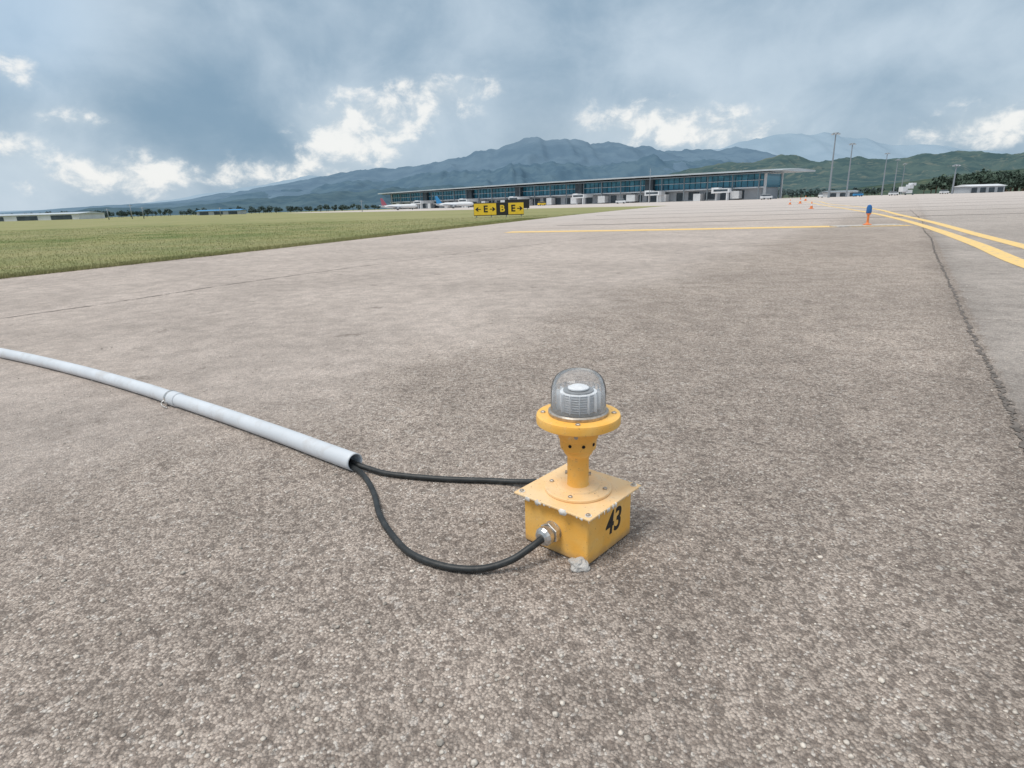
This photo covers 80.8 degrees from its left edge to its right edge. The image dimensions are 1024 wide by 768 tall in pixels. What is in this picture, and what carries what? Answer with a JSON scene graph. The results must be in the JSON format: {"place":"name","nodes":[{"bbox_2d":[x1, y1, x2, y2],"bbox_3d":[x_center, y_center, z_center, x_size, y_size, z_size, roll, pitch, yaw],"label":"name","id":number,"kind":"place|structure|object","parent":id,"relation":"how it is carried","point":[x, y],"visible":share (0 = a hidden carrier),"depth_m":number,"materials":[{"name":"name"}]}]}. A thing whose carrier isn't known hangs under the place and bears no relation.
{"place":"outdoors","nodes":[
{"label":"outdoors","id":0,"kind":"place"},
{"bbox_2d":[0,213,104,221],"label":"walls","id":1,"kind":"structure","parent":0,"point":[74,216],"depth_m":377.76,"materials":[{"name":"white metal"}]},
{"bbox_2d":[0,215,71,220],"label":"doors","id":2,"kind":"structure","parent":1,"relation":"attached to","point":[56,217],"depth_m":376.61,"materials":[{"name":"grey metal"}]},
{"bbox_2d":[0,212,101,215],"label":"roof","id":3,"kind":"structure","parent":1,"relation":"on","point":[47,213],"depth_m":381.16,"materials":[{"name":"metal"}]},
{"bbox_2d":[49,184,487,216],"bbox_3d":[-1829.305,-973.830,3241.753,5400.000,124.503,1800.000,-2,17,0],"label":"foothills","id":4,"kind":"structure","parent":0,"point":[369,198],"depth_m":3055.83,"materials":[{"name":"green plant"}]},
{"bbox_2d":[0,206,657,278],"bbox_3d":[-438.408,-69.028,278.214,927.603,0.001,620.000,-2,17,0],"label":"grass field","id":5,"kind":"structure","parent":0,"point":[164,222],"depth_m":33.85,"materials":[{"name":"green plant"}]},
{"bbox_2d":[473,202,523,217],"bbox_3d":[-0.981,-12.919,44.638,3.720,1.070,0.190,-2,17,-2],"label":"taxiway sign","id":6,"kind":"object","parent":5,"relation":"on","point":[499,208],"visible":1,"depth_m":44.53,"materials":[{"name":"yellow metal"}]},
{"bbox_2d":[505,199,528,209],"bbox_3d":[0.534,-18.891,63.339,2.600,1.070,0.160,-4,17,-8],"label":"taxiway sign","id":7,"kind":"object","parent":5,"relation":"on","point":[526,203],"visible":0.56,"depth_m":63.24,"materials":[{"name":"black metal"}]},
{"bbox_2d":[0,137,776,213],"bbox_3d":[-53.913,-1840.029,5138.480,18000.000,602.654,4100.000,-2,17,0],"label":"mountain range","id":8,"kind":"structure","parent":0,"point":[529,151],"depth_m":5146.43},
{"bbox_2d":[123,154,740,207],"bbox_3d":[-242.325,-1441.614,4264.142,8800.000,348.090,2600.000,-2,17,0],"label":"mountain spur","id":9,"kind":"structure","parent":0,"point":[519,173],"depth_m":4286.32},
{"bbox_2d":[0,132,1014,212],"bbox_3d":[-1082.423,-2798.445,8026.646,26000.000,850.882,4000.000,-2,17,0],"label":"mountain range","id":10,"kind":"structure","parent":0,"point":[819,147],"depth_m":8116.88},
{"bbox_2d":[0,191,1023,767],"bbox_3d":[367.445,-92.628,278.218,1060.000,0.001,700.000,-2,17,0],"label":"asphalt pavement","id":11,"kind":"structure","parent":0,"point":[540,309],"depth_m":1.81,"materials":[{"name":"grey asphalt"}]},
{"bbox_2d":[0,348,361,470],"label":"conduit pipe","id":12,"kind":"object","parent":11,"relation":"on","point":[325,451],"visible":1,"depth_m":2.59,"materials":[{"name":"plastic"}]},
{"bbox_2d":[379,198,416,209],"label":"parked airliner","id":13,"kind":"object","parent":11,"relation":"on","point":[398,206],"visible":0.98,"depth_m":334.18,"materials":[{"name":"white paint"}]},
{"bbox_2d":[414,200,433,208],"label":"jet bridge","id":14,"kind":"structure","parent":11,"relation":"on","point":[422,202],"depth_m":574.74,"materials":[{"name":"white paint"}]},
{"bbox_2d":[348,459,543,572],"bbox_3d":[-0.376,0.323,1.803,1.130,0.072,0.501,6,18,23],"label":"electrical cable","id":15,"kind":"object","parent":11,"relation":"on","point":[356,466],"visible":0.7,"depth_m":1.69,"materials":[{"name":"black rubber"}]},
{"bbox_2d":[435,196,472,207],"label":"parked airliner","id":16,"kind":"object","parent":11,"relation":"on","point":[453,204],"visible":0.9,"depth_m":345.42,"materials":[{"name":"white paint"}]},
{"bbox_2d":[458,198,477,207],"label":"jet bridge","id":17,"kind":"structure","parent":11,"relation":"on","point":[471,200],"depth_m":532.70,"materials":[{"name":"white paint"}]},
{"bbox_2d":[5,196,1023,450],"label":"pavement joints","id":18,"kind":"object","parent":11,"relation":"on","point":[1003,398],"visible":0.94,"depth_m":4.77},
{"bbox_2d":[508,196,528,199],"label":"jet bridge","id":19,"kind":"structure","parent":11,"relation":"on","point":[527,197],"depth_m":490.74,"materials":[{"name":"white paint"}]},
{"bbox_2d":[397,191,741,207],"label":"ground blocks","id":20,"kind":"structure","parent":11,"relation":"on","point":[665,197],"depth_m":438.12,"materials":[{"name":"white paint"}]},
{"bbox_2d":[390,173,759,208],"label":"columns","id":21,"kind":"structure","parent":11,"relation":"on","point":[583,191],"depth_m":458.36,"materials":[{"name":"grey metal"}]},
{"bbox_2d":[514,367,640,563],"bbox_3d":[0.155,0.187,1.524,0.249,0.460,0.271,13,22,40],"label":"elevated runway light","id":22,"kind":"object","parent":11,"relation":"on","point":[575,506],"visible":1,"depth_m":1.49,"materials":[{"name":"yellow paint"}]},
{"bbox_2d":[568,556,589,572],"bbox_3d":[0.163,0.438,1.460,0.053,0.038,0.044,-2,17,0],"label":"mortar lump","id":23,"kind":"object","parent":11,"relation":"on","point":[579,564],"visible":1,"depth_m":1.45,"materials":[{"name":"grey concrete"}]},
{"bbox_2d":[572,194,592,203],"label":"jet bridge","id":24,"kind":"structure","parent":11,"relation":"on","point":[586,196],"depth_m":441.95,"materials":[{"name":"white paint"}]},
{"bbox_2d":[394,187,777,208],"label":"podium","id":25,"kind":"object","parent":11,"relation":"on","point":[750,193],"visible":0.43,"depth_m":420.87,"materials":[{"name":"grey concrete"}]},
{"bbox_2d":[409,190,743,208],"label":"ground openings","id":26,"kind":"object","parent":25,"relation":"attached to","point":[679,196],"visible":0.5,"depth_m":432.09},
{"bbox_2d":[392,173,770,201],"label":"glass","id":27,"kind":"object","parent":25,"relation":"on","point":[676,183],"visible":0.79,"depth_m":448.08,"materials":[{"name":"blue glass"}]},
{"bbox_2d":[422,180,654,200],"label":"service towers","id":28,"kind":"structure","parent":27,"relation":"attached to","point":[650,184],"depth_m":508.84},
{"bbox_2d":[390,186,763,202],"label":"floor band","id":29,"kind":"object","parent":27,"relation":"attached to","point":[600,193],"visible":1,"depth_m":448.09,"materials":[{"name":"white paint"}]},
{"bbox_2d":[395,174,760,201],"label":"mullions","id":30,"kind":"object","parent":27,"relation":"attached to","point":[573,189],"visible":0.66,"depth_m":477.02,"materials":[{"name":"grey metal"}]},
{"bbox_2d":[382,172,775,194],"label":"soffit beam","id":31,"kind":"structure","parent":27,"relation":"on","point":[597,182],"depth_m":443.38,"materials":[{"name":"grey metal"}]},
{"bbox_2d":[401,179,763,197],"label":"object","id":32,"kind":"object","parent":27,"relation":"attached to","point":[602,187],"visible":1,"depth_m":452.90,"materials":[{"name":"white paint"}]},
{"bbox_2d":[763,173,781,186],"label":"end glass","id":33,"kind":"object","parent":27,"relation":"attached to","point":[773,180],"visible":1,"depth_m":382.68,"materials":[{"name":"blue glass"}]},
{"bbox_2d":[616,199,625,203],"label":"airport service van","id":34,"kind":"object","parent":11,"relation":"on","point":[618,201],"visible":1,"depth_m":315.36,"materials":[{"name":"white paint"}]},
{"bbox_2d":[644,190,664,201],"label":"jet bridge","id":35,"kind":"structure","parent":11,"relation":"on","point":[659,194],"depth_m":400.15,"materials":[{"name":"white paint"}]},
{"bbox_2d":[711,187,731,200],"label":"jet bridge","id":36,"kind":"structure","parent":11,"relation":"on","point":[727,193],"depth_m":367.76,"materials":[{"name":"white paint"}]},
{"bbox_2d":[713,189,727,191],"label":"jet bridge glazing","id":37,"kind":"structure","parent":36,"relation":"attached to","point":[717,190],"depth_m":367.61,"materials":[{"name":"grey glass"}]},
{"bbox_2d":[505,200,1023,267],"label":"pavement markings","id":38,"kind":"object","parent":11,"relation":"on","point":[1003,255],"visible":0.84,"depth_m":14.13,"materials":[{"name":"yellow paint"}]},
{"bbox_2d":[760,194,772,199],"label":"airport service van","id":39,"kind":"object","parent":11,"relation":"on","point":[765,196],"visible":0.96,"depth_m":277.04,"materials":[{"name":"white paint"}]},
{"bbox_2d":[827,132,840,197],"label":"apron light pole","id":40,"kind":"object","parent":11,"relation":"on","point":[830,180],"visible":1,"depth_m":283.70,"materials":[{"name":"grey metal"}]},
{"bbox_2d":[845,143,855,196],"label":"apron light pole","id":41,"kind":"object","parent":11,"relation":"on","point":[849,170],"visible":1,"depth_m":355.52,"materials":[{"name":"grey metal"}]},
{"bbox_2d":[853,192,862,196],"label":"airport service van","id":42,"kind":"object","parent":11,"relation":"on","point":[856,194],"visible":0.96,"depth_m":334.52,"materials":[{"name":"blue paint"}]},
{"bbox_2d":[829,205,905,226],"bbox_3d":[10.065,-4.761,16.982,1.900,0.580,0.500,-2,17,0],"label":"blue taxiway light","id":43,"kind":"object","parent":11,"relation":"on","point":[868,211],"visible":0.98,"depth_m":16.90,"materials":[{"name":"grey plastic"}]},
{"bbox_2d":[881,153,889,194],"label":"apron light pole","id":44,"kind":"object","parent":11,"relation":"on","point":[884,174],"visible":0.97,"depth_m":446.67,"materials":[{"name":"grey metal"}]},
{"bbox_2d":[888,191,898,195],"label":"airport service van","id":45,"kind":"object","parent":11,"relation":"on","point":[891,193],"visible":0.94,"depth_m":344.09,"materials":[{"name":"white paint"}]},
{"bbox_2d":[893,159,899,190],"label":"apron light pole","id":46,"kind":"object","parent":11,"relation":"on","point":[895,176],"visible":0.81,"depth_m":532.53,"materials":[{"name":"grey metal"}]},
{"bbox_2d":[898,183,916,194],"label":"passenger stairs","id":47,"kind":"structure","parent":11,"relation":"on","point":[905,190],"depth_m":376.51,"materials":[{"name":"white metal"}]},
{"bbox_2d":[939,190,948,193],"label":"airport service van","id":48,"kind":"object","parent":11,"relation":"on","point":[944,191],"visible":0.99,"depth_m":372.84,"materials":[{"name":"white paint"}]},
{"bbox_2d":[951,164,960,193],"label":"apron light pole","id":49,"kind":"object","parent":11,"relation":"on","point":[956,165],"visible":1,"depth_m":333.30,"materials":[{"name":"grey metal"}]},
{"bbox_2d":[0,0,1023,210],"label":"sky","id":50,"kind":"structure","parent":0,"point":[103,102],"materials":[{"name":"blue"}]},
{"bbox_2d":[107,193,938,217],"bbox_3d":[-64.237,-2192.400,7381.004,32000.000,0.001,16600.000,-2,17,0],"label":"terrain ground","id":51,"kind":"structure","parent":0,"point":[283,212],"depth_m":861.52,"materials":[{"name":"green plant"}]},
{"bbox_2d":[11,204,379,217],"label":"distant tree line","id":52,"kind":"object","parent":51,"relation":"on","point":[269,209],"visible":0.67,"depth_m":688.80,"materials":[{"name":"green plant"}]},
{"bbox_2d":[196,210,246,214],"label":"walls","id":53,"kind":"structure","parent":51,"relation":"on","point":[227,213],"depth_m":490.94,"materials":[{"name":"grey metal"}]},
{"bbox_2d":[199,211,236,214],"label":"doors","id":54,"kind":"structure","parent":53,"relation":"attached to","point":[218,213],"depth_m":490.51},
{"bbox_2d":[198,209,245,210],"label":"roof","id":55,"kind":"structure","parent":53,"relation":"on","point":[222,210],"depth_m":493.30,"materials":[{"name":"blue metal"}]},
{"bbox_2d":[778,187,901,197],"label":"distant tree line","id":56,"kind":"object","parent":51,"relation":"on","point":[814,192],"visible":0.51,"depth_m":618.64,"materials":[{"name":"green plant"}]},
{"bbox_2d":[917,168,1023,193],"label":"distant tree line","id":57,"kind":"object","parent":51,"relation":"on","point":[1010,180],"visible":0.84,"depth_m":559.50,"materials":[{"name":"green plant"}]},
{"bbox_2d":[391,173,783,208],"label":"end frames","id":58,"kind":"structure","parent":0,"point":[765,184],"depth_m":389.89,"materials":[{"name":"white paint"}]},
{"bbox_2d":[378,168,815,193],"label":"roof","id":59,"kind":"structure","parent":58,"relation":"on","point":[790,170],"depth_m":433.23,"materials":[{"name":"metal"}]},
{"bbox_2d":[822,191,857,196],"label":"walls","id":60,"kind":"structure","parent":0,"point":[825,194],"depth_m":407.78,"materials":[{"name":"white paint"}]},
{"bbox_2d":[820,190,857,192],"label":"roof","id":61,"kind":"structure","parent":60,"relation":"on","point":[841,191],"depth_m":409.10,"materials":[{"name":"white metal"}]},
{"bbox_2d":[830,193,853,196],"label":"doors","id":62,"kind":"structure","parent":60,"relation":"attached to","point":[841,194],"depth_m":407.49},
{"bbox_2d":[668,150,1023,194],"bbox_3d":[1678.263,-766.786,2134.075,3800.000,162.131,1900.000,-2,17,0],"label":"green hills","id":63,"kind":"structure","parent":0,"point":[865,172],"depth_m":1957.01,"materials":[{"name":"green plant"}]},
{"bbox_2d":[777,169,1023,197],"bbox_3d":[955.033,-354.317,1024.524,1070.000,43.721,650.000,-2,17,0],"label":"wooded hill","id":64,"kind":"structure","parent":0,"point":[888,187],"depth_m":992.01,"materials":[{"name":"green plant"}]},
{"bbox_2d":[953,186,1004,193],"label":"walls","id":65,"kind":"structure","parent":0,"point":[962,189],"depth_m":381.89,"materials":[{"name":"grey metal"}]},
{"bbox_2d":[955,184,1005,186],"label":"roof","id":66,"kind":"structure","parent":65,"relation":"on","point":[981,185],"depth_m":381.98,"materials":[{"name":"white paint"}]},
{"bbox_2d":[971,187,1003,192],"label":"doors","id":67,"kind":"structure","parent":65,"relation":"attached to","point":[991,189],"depth_m":381.10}
]}

